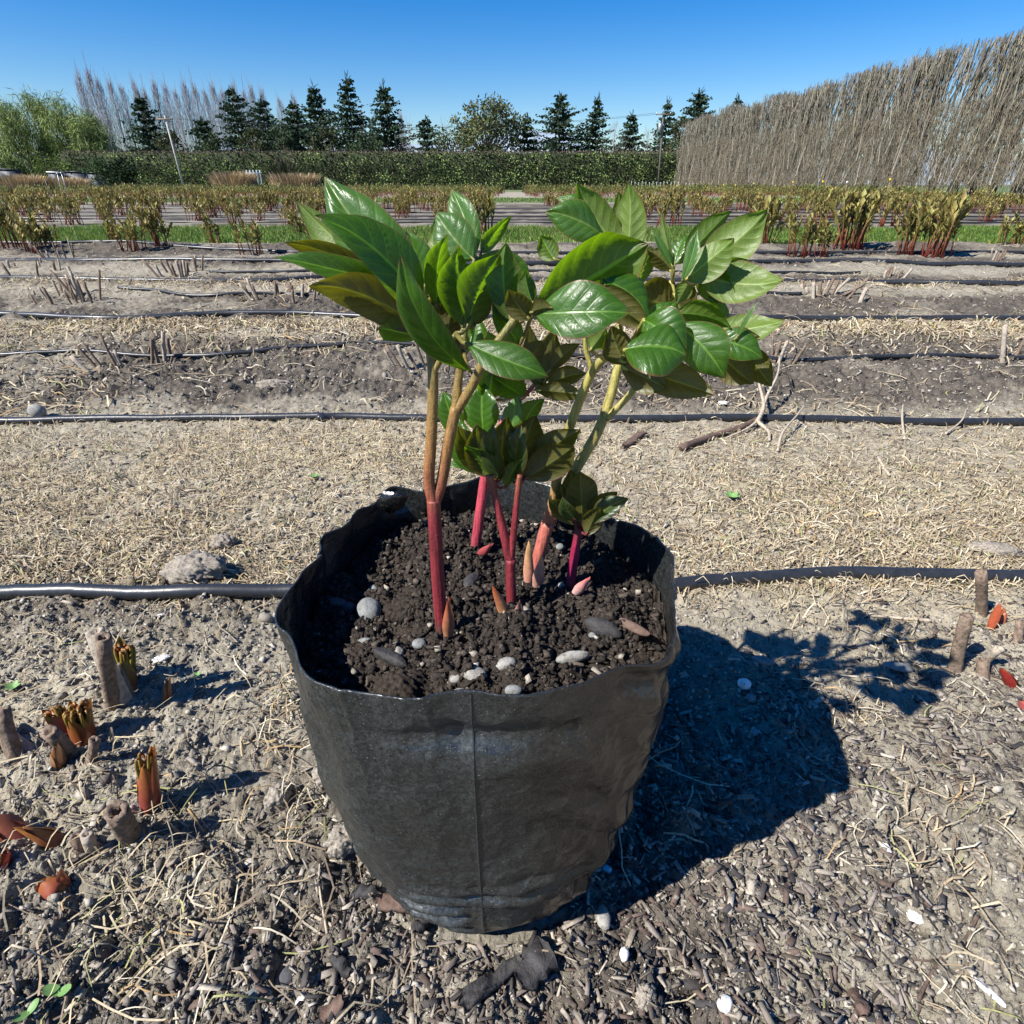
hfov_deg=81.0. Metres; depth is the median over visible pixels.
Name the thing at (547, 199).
peony clump
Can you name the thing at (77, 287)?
cut stalk clump
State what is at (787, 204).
peony clump
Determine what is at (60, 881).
peony bud
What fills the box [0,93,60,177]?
willow
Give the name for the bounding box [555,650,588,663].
pebble
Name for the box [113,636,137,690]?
peony bud
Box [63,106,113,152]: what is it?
willow
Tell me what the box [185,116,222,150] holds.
conifer
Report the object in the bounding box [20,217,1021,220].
irrigation pipe
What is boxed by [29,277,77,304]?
cut stalk clump
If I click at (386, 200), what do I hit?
peony clump
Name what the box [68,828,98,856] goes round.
cut stalk clump
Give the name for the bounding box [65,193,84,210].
peony clump
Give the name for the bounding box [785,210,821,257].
peony clump
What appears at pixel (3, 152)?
willow
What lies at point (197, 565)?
soil clod
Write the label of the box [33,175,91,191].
dry grass
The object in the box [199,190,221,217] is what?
peony clump
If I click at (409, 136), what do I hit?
bare tree
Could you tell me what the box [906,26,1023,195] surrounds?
shelterbelt tree
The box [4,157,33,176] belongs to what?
shrub
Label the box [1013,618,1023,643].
cut stalk clump
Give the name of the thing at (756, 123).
shelterbelt tree
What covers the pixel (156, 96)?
bare poplar
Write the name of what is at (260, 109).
conifer
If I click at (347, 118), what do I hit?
conifer
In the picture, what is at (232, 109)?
conifer
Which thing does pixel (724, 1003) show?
flat stone
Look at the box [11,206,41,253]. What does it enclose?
peony clump
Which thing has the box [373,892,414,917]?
bark piece
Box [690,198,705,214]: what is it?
peony clump
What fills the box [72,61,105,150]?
bare poplar
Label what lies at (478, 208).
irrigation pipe
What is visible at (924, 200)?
peony clump
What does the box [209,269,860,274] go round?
irrigation pipe
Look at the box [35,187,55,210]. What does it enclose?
peony clump
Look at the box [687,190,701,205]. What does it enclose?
peony clump
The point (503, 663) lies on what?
pebble
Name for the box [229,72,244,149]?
bare poplar
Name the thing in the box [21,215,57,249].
peony clump
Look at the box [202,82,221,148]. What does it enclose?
bare poplar
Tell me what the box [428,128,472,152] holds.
shrubby tree
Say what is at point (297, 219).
peony clump
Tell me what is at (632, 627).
bark lump
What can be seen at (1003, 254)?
cut stalk clump
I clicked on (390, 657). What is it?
pebble
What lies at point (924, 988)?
twig
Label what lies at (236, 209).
peony clump
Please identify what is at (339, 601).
pebble
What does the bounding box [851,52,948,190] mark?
shelterbelt tree
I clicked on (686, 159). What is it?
shelterbelt tree
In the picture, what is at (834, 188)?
peony clump
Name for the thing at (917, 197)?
peony clump
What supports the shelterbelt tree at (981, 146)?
on the ground at (938, 297)
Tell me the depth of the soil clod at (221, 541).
1.10 m
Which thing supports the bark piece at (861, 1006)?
on the ground at (938, 297)
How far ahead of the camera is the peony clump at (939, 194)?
17.80 m
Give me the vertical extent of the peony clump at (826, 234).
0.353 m
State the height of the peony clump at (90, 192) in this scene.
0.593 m
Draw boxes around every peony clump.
[0,196,16,218]
[0,206,22,248]
[1,189,18,211]
[10,191,28,215]
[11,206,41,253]
[14,192,38,216]
[17,190,36,208]
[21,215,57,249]
[32,198,55,221]
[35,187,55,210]
[49,196,69,212]
[52,193,83,224]
[56,191,67,206]
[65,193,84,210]
[72,189,87,204]
[87,186,98,203]
[90,188,103,201]
[92,193,113,216]
[95,197,117,220]
[99,187,119,208]
[99,209,124,239]
[106,191,127,215]
[108,209,146,251]
[123,190,138,207]
[127,203,147,225]
[133,191,162,216]
[134,202,173,246]
[136,186,151,206]
[147,190,165,212]
[155,191,167,204]
[166,186,182,205]
[180,187,197,206]
[182,197,207,220]
[197,188,213,207]
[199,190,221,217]
[200,210,221,242]
[204,193,219,212]
[211,193,229,210]
[220,201,241,224]
[224,189,237,202]
[229,196,246,213]
[230,218,263,254]
[239,194,253,208]
[242,192,255,204]
[248,201,265,220]
[253,187,270,212]
[262,191,273,206]
[265,197,277,210]
[267,190,279,205]
[278,206,297,225]
[281,187,301,211]
[286,208,303,234]
[299,219,309,235]
[300,190,314,195]
[301,196,319,210]
[305,189,321,210]
[314,196,326,213]
[365,186,378,201]
[381,195,391,208]
[390,196,407,214]
[394,198,409,217]
[398,188,415,212]
[407,188,418,204]
[415,196,425,207]
[417,191,437,210]
[430,201,447,217]
[432,193,439,206]
[435,190,450,210]
[466,190,481,202]
[470,188,482,207]
[471,188,495,231]
[543,190,554,205]
[550,192,566,207]
[640,197,653,218]
[641,192,658,216]
[648,193,664,210]
[656,190,686,225]
[669,187,686,206]
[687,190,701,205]
[690,193,707,208]
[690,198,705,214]
[697,195,714,210]
[703,195,727,218]
[715,192,736,211]
[723,191,735,207]
[735,188,756,211]
[739,186,761,208]
[747,194,789,243]
[748,190,774,212]
[779,199,798,221]
[784,191,795,201]
[785,199,803,214]
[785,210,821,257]
[800,190,818,207]
[800,197,812,210]
[804,188,841,225]
[810,218,837,257]
[813,191,842,217]
[821,186,839,196]
[826,187,882,249]
[866,188,889,211]
[877,191,913,226]
[881,194,899,210]
[883,189,894,206]
[893,198,929,254]
[908,191,930,208]
[920,189,979,257]
[920,199,947,218]
[921,195,938,206]
[933,190,945,207]
[934,192,960,217]
[953,188,976,208]
[967,196,983,211]
[970,190,993,205]
[973,187,993,207]
[978,200,1004,221]
[980,197,997,210]
[990,191,1004,204]
[990,198,1010,217]
[995,194,1012,208]
[997,214,1023,244]
[1006,193,1022,207]
[1012,194,1023,211]
[1014,209,1023,243]
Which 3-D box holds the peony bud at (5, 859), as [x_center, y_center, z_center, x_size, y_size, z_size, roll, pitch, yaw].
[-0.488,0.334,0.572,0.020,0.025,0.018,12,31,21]
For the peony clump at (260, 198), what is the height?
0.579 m
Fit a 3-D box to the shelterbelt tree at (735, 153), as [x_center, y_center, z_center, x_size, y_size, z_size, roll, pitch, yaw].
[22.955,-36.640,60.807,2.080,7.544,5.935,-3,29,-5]
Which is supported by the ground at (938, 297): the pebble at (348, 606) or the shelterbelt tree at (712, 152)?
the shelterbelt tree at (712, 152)
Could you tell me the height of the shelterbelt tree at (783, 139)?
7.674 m
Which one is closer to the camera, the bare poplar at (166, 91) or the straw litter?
the straw litter
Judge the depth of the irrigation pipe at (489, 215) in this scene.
12.84 m
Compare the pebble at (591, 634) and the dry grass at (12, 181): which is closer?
the pebble at (591, 634)
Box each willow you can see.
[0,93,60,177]
[0,114,44,172]
[4,84,70,170]
[32,89,88,171]
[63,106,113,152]
[71,105,123,152]
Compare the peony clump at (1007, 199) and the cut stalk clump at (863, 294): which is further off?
the peony clump at (1007, 199)
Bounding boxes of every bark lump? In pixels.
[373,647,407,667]
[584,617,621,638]
[618,617,650,635]
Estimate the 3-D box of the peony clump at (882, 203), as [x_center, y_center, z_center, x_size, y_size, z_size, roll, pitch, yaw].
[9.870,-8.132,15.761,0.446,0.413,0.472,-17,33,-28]
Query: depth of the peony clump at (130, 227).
5.98 m
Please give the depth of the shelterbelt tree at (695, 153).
70.20 m
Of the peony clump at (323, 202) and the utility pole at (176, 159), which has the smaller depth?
the peony clump at (323, 202)
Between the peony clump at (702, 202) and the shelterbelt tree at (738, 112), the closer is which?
the peony clump at (702, 202)
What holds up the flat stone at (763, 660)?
on the ground at (938, 297)
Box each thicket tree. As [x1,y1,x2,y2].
[152,129,194,152]
[197,130,232,152]
[235,126,272,152]
[265,125,296,152]
[306,125,340,152]
[342,129,384,152]
[662,116,689,152]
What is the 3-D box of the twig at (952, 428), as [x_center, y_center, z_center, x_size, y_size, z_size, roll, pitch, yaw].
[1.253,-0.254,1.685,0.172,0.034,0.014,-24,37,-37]
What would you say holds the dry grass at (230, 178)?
on the ground at (938, 297)
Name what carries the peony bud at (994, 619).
on the ground at (938, 297)
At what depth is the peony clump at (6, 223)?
6.00 m
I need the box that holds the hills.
[0,130,1019,184]
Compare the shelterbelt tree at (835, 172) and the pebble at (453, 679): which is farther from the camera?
the shelterbelt tree at (835, 172)
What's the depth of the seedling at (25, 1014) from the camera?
0.48 m
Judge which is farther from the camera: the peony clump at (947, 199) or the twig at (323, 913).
the peony clump at (947, 199)
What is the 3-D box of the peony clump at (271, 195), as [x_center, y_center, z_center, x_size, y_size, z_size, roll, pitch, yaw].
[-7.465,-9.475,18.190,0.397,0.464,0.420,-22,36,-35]
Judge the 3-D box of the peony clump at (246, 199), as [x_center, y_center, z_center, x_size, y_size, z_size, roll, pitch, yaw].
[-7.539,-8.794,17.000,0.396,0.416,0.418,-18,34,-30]
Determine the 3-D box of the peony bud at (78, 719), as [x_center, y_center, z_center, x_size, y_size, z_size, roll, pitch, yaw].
[-0.503,0.250,0.702,0.036,0.072,0.029,0,29,0]
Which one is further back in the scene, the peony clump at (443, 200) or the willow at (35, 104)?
the willow at (35, 104)
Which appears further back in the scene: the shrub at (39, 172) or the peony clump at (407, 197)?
the shrub at (39, 172)
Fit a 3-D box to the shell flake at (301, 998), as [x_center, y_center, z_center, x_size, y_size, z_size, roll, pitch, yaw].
[-0.174,0.404,0.495,0.008,0.002,0.016,9,30,15]
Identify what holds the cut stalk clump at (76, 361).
on the ground at (938, 297)
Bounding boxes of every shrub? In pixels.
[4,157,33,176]
[28,153,74,177]
[82,156,117,185]
[97,154,140,191]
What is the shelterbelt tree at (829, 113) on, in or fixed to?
on the ground at (938, 297)
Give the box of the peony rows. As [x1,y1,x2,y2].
[0,182,991,197]
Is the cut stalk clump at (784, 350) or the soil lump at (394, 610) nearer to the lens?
the soil lump at (394, 610)
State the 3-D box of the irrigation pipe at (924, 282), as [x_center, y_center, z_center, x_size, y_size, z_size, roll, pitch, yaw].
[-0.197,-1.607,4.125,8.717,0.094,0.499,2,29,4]
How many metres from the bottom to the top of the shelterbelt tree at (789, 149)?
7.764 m
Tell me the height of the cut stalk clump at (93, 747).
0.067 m
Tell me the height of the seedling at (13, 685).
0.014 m
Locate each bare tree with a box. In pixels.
[395,121,423,152]
[429,117,457,151]
[598,122,630,151]
[631,127,659,151]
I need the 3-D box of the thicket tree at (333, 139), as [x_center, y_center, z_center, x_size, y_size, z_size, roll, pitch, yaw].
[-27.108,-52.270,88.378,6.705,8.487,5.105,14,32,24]
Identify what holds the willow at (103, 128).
on the ground at (938, 297)
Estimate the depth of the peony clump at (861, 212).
5.98 m
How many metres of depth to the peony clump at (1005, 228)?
6.35 m
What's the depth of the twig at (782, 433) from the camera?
1.57 m
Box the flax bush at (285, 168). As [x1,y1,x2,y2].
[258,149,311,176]
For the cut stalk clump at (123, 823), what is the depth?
0.58 m
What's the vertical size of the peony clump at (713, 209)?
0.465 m
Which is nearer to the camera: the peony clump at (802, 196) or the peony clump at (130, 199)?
the peony clump at (130, 199)
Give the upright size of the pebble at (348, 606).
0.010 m
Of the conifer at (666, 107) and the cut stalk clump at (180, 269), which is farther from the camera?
the conifer at (666, 107)
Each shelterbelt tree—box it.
[675,119,692,184]
[676,119,698,184]
[681,115,705,184]
[685,113,710,185]
[690,113,717,184]
[695,114,722,184]
[700,104,737,184]
[703,111,736,185]
[710,101,745,185]
[717,101,757,185]
[722,105,757,185]
[725,101,770,185]
[733,100,770,185]
[741,91,786,184]
[746,89,792,184]
[755,91,799,186]
[762,92,802,186]
[766,85,821,185]
[777,81,838,186]
[781,79,839,188]
[796,77,854,186]
[808,65,874,192]
[809,65,887,187]
[825,59,917,191]
[840,64,905,190]
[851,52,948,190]
[860,45,949,190]
[865,48,968,193]
[886,39,990,191]
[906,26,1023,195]
[926,34,1023,195]
[937,27,1023,195]
[961,31,1023,196]
[977,84,1023,196]
[1001,123,1023,194]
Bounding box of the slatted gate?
[245,170,262,185]
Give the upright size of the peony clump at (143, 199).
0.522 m
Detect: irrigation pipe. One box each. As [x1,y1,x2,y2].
[0,240,1023,254]
[0,257,1023,266]
[0,275,1023,285]
[0,310,1023,321]
[0,340,1023,361]
[0,412,1023,424]
[0,566,1023,599]
[10,220,1019,223]
[16,211,1023,213]
[18,214,1023,216]
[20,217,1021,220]
[21,207,1022,209]
[117,286,801,297]
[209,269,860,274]
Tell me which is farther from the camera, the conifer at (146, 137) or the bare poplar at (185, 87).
the bare poplar at (185, 87)
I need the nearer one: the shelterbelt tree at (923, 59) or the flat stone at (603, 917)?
the flat stone at (603, 917)
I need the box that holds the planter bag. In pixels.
[275,477,680,933]
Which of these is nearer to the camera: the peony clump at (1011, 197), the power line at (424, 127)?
the peony clump at (1011, 197)
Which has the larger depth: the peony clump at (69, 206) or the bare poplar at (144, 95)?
the bare poplar at (144, 95)
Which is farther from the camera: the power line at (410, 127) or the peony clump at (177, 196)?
the power line at (410, 127)
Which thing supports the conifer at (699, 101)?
on the ground at (938, 297)
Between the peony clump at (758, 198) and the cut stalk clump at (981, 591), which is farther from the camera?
the peony clump at (758, 198)
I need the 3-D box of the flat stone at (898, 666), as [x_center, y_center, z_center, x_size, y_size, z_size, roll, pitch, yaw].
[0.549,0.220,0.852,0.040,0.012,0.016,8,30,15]
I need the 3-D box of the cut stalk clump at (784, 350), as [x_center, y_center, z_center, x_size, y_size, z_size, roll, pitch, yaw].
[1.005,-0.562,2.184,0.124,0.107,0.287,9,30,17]
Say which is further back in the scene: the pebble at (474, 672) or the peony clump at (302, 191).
the peony clump at (302, 191)
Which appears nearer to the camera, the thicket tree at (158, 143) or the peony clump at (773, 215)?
the peony clump at (773, 215)
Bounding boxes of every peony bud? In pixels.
[0,814,29,841]
[0,849,11,868]
[13,826,66,848]
[36,868,71,899]
[41,705,68,736]
[50,742,67,769]
[62,698,96,746]
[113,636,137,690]
[134,745,160,813]
[161,676,171,701]
[987,603,1001,630]
[999,608,1006,623]
[999,668,1018,688]
[1018,700,1023,709]
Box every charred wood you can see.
[458,953,521,1006]
[463,981,505,1013]
[513,935,559,991]
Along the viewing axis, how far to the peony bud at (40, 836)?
0.59 m
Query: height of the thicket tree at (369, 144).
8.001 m
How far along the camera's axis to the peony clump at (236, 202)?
13.30 m
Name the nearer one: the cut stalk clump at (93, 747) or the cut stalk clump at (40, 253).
the cut stalk clump at (93, 747)
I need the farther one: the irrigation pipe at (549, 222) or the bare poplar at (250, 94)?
the bare poplar at (250, 94)
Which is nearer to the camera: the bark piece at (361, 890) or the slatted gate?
the bark piece at (361, 890)
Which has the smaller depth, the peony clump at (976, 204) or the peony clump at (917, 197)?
the peony clump at (976, 204)
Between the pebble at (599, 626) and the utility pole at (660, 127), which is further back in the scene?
the utility pole at (660, 127)
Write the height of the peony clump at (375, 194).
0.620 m
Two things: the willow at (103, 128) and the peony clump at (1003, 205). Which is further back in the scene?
the willow at (103, 128)
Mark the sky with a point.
(435, 57)
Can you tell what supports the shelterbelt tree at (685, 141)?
on the ground at (938, 297)
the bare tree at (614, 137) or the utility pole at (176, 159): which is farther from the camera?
the bare tree at (614, 137)
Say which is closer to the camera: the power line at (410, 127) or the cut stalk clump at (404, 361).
the cut stalk clump at (404, 361)
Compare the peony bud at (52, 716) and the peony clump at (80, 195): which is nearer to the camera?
the peony bud at (52, 716)
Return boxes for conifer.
[114,92,180,152]
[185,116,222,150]
[211,85,255,152]
[234,97,285,152]
[265,94,328,152]
[269,78,356,151]
[316,71,394,152]
[341,78,419,152]
[403,116,443,151]
[513,112,542,152]
[525,91,592,152]
[573,95,616,152]
[599,110,662,152]
[649,98,680,152]
[669,87,751,175]
[732,94,745,170]
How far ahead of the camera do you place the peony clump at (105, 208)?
11.10 m
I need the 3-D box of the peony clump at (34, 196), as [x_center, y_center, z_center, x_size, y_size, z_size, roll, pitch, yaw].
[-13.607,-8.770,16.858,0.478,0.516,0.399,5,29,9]
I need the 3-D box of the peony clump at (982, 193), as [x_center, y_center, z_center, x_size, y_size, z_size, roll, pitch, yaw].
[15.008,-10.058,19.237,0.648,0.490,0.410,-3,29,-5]
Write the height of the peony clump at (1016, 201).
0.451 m
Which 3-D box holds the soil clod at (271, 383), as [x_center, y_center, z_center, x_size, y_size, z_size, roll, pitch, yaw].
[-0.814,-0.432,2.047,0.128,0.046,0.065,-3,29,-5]
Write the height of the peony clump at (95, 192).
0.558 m
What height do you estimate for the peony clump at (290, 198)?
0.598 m
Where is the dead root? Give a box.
[679,355,780,450]
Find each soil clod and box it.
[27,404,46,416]
[159,549,226,584]
[209,533,236,548]
[256,378,291,387]
[263,780,292,811]
[311,767,323,788]
[323,822,353,859]
[634,982,656,1011]
[964,541,1023,556]
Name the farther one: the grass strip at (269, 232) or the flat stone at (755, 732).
the grass strip at (269, 232)
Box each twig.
[88,763,118,772]
[125,949,171,993]
[142,491,239,509]
[308,912,373,1018]
[318,864,327,934]
[776,405,804,451]
[800,939,825,1007]
[870,614,931,622]
[876,456,890,476]
[901,404,905,439]
[917,915,979,999]
[944,409,966,433]
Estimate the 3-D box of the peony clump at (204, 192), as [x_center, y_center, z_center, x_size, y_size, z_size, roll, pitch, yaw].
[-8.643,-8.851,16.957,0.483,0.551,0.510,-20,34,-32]
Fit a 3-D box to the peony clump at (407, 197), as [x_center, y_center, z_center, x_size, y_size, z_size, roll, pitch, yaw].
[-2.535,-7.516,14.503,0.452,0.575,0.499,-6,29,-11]
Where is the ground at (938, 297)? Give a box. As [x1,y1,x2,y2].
[0,185,1023,1023]
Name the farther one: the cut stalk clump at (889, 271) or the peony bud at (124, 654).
the cut stalk clump at (889, 271)
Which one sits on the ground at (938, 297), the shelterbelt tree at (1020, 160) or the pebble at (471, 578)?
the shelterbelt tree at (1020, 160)
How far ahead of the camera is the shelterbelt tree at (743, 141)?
59.05 m
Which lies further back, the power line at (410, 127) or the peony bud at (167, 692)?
the power line at (410, 127)
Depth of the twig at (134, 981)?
0.52 m
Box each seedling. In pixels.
[3,680,19,689]
[12,998,38,1021]
[42,984,70,997]
[725,491,739,499]
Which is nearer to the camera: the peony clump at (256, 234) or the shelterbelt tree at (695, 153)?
the peony clump at (256, 234)
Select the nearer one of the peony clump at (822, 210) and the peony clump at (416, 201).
the peony clump at (822, 210)
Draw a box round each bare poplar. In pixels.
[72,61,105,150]
[82,49,115,148]
[92,64,122,150]
[103,69,132,151]
[115,78,141,148]
[128,72,151,146]
[139,74,161,139]
[149,66,173,144]
[159,76,183,150]
[168,82,192,151]
[179,72,201,150]
[187,69,209,146]
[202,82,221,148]
[206,73,230,149]
[217,83,233,150]
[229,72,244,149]
[240,75,251,144]
[247,73,263,141]
[257,78,270,142]
[275,91,286,123]
[291,86,302,145]
[397,110,407,150]
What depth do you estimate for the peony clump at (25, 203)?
12.28 m
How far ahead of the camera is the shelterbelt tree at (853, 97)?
45.01 m
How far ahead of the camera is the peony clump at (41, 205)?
10.90 m
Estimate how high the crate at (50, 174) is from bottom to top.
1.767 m
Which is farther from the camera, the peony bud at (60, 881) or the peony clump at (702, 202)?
the peony clump at (702, 202)
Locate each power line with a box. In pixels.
[157,113,651,127]
[172,113,665,127]
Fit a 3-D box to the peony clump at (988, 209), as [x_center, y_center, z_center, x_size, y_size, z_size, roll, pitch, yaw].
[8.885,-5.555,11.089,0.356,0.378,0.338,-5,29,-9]
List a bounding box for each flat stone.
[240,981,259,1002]
[279,965,293,985]
[594,904,610,930]
[601,864,611,873]
[619,946,628,961]
[717,994,732,1013]
[737,678,750,689]
[745,694,755,701]
[752,655,774,665]
[752,729,761,736]
[883,661,913,672]
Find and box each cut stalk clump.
[0,258,60,275]
[0,705,35,765]
[27,239,74,257]
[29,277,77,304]
[40,725,79,759]
[49,266,101,303]
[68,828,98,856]
[69,333,122,373]
[84,735,99,763]
[85,625,135,711]
[104,799,141,848]
[139,330,172,365]
[141,259,189,277]
[192,255,203,270]
[238,277,279,299]
[287,281,319,303]
[383,342,424,369]
[771,334,806,373]
[800,278,839,298]
[834,275,870,302]
[883,266,912,277]
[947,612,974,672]
[974,569,987,617]
[975,645,1004,681]
[990,248,1006,260]
[1000,324,1023,362]
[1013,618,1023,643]
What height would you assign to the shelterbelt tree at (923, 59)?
8.050 m
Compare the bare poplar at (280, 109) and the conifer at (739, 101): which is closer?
the conifer at (739, 101)
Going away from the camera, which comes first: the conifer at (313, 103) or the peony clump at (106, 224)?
the peony clump at (106, 224)
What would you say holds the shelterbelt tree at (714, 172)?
on the ground at (938, 297)
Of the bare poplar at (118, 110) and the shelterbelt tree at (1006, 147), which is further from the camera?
the bare poplar at (118, 110)
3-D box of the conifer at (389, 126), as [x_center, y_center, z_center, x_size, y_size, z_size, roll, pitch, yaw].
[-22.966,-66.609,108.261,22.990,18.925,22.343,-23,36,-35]
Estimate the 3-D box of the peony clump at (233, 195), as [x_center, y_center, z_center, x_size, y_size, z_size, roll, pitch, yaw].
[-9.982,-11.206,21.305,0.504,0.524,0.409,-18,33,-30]
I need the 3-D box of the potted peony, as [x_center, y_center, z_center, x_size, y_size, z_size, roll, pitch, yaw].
[0.013,-0.064,0.439,0.315,0.318,0.190,0,29,0]
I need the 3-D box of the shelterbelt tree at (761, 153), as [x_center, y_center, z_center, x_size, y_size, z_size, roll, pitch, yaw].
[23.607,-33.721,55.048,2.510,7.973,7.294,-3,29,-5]
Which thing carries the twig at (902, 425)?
on the ground at (938, 297)
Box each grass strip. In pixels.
[0,191,1019,202]
[0,222,1023,243]
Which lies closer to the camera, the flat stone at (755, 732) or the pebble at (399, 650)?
the pebble at (399, 650)
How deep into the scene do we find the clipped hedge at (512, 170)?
80.10 m
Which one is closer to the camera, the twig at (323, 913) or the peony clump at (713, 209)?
the twig at (323, 913)
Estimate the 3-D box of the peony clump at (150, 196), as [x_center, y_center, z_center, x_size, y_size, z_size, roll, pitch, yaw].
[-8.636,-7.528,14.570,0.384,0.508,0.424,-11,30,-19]
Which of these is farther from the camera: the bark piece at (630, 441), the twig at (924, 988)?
the bark piece at (630, 441)
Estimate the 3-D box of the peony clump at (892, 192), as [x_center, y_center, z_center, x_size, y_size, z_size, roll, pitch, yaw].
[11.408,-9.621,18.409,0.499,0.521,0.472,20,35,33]
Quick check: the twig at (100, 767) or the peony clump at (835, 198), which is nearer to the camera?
the twig at (100, 767)
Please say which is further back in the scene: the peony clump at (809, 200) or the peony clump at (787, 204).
the peony clump at (809, 200)
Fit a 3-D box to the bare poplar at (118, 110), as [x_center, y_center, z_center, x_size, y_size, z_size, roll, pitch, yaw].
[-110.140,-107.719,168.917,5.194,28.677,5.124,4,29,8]
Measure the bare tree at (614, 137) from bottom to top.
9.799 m
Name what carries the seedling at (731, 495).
on the ground at (938, 297)
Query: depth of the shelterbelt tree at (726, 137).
62.97 m
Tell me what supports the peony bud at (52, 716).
on the ground at (938, 297)
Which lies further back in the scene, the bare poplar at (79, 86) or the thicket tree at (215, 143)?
the bare poplar at (79, 86)
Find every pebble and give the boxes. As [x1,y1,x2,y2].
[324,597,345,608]
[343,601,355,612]
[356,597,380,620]
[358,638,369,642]
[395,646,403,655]
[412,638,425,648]
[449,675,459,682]
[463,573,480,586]
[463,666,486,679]
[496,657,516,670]
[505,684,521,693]
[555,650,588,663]
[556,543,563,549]
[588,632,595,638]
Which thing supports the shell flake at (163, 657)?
on the ground at (938, 297)
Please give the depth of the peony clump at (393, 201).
13.54 m
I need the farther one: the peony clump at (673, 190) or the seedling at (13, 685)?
the peony clump at (673, 190)
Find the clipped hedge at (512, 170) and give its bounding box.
[58,149,681,189]
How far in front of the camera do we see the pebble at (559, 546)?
0.55 m
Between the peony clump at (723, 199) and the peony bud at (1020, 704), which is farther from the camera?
the peony clump at (723, 199)
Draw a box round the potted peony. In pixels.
[272,177,784,637]
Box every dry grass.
[0,173,53,193]
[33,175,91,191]
[206,169,259,192]
[264,171,322,193]
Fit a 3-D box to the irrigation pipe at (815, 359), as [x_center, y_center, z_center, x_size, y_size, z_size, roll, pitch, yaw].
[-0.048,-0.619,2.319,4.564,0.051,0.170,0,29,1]
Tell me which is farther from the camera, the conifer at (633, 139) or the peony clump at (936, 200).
the conifer at (633, 139)
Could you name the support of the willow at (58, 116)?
on the ground at (938, 297)
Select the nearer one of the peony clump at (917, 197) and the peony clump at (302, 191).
the peony clump at (917, 197)
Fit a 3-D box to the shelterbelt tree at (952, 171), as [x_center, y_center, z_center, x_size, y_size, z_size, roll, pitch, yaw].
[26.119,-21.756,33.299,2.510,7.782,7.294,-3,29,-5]
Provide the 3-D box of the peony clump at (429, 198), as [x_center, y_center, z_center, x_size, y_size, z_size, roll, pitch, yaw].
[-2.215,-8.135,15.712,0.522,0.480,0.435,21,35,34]
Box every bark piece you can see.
[317,995,343,1023]
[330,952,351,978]
[350,883,381,899]
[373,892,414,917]
[411,918,429,933]
[621,430,646,448]
[845,987,870,1017]
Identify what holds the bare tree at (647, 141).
on the ground at (938, 297)
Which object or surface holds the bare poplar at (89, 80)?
on the ground at (938, 297)
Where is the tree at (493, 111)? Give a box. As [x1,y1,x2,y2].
[447,92,530,152]
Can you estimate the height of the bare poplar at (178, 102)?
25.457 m
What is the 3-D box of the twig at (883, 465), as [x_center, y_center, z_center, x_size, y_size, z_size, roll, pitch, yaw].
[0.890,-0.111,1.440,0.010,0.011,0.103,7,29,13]
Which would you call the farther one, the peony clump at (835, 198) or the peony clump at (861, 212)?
the peony clump at (835, 198)
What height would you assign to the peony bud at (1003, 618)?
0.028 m
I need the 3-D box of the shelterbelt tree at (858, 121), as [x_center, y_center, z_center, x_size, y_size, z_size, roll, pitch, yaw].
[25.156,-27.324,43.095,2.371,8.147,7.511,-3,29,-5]
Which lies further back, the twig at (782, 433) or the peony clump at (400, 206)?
the peony clump at (400, 206)
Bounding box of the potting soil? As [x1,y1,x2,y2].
[300,506,666,696]
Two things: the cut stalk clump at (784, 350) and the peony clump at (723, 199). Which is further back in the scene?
the peony clump at (723, 199)
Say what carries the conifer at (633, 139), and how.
on the ground at (938, 297)
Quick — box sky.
[0,0,1023,159]
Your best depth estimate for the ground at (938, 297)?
0.92 m
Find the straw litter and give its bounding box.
[0,240,1023,1023]
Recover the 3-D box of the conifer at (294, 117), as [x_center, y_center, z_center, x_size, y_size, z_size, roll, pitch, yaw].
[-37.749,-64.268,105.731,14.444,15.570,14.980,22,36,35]
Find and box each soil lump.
[370,669,429,697]
[382,595,425,622]
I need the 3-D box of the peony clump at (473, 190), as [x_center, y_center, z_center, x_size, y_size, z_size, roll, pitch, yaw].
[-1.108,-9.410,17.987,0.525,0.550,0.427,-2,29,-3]
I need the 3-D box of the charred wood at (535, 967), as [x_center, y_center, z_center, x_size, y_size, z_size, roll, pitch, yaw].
[0.019,0.393,0.523,0.038,0.013,0.035,-19,34,-30]
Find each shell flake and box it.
[151,654,169,662]
[295,996,303,1004]
[878,841,891,852]
[906,909,923,923]
[970,974,1005,1007]
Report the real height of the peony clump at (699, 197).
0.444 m
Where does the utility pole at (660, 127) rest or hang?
on the ground at (938, 297)
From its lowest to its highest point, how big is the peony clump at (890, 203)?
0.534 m
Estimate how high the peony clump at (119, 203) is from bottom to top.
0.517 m
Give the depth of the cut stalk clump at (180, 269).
4.43 m
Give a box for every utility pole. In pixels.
[156,115,183,184]
[656,111,670,184]
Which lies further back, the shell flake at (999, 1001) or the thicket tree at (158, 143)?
the thicket tree at (158, 143)
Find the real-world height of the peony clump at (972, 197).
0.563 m

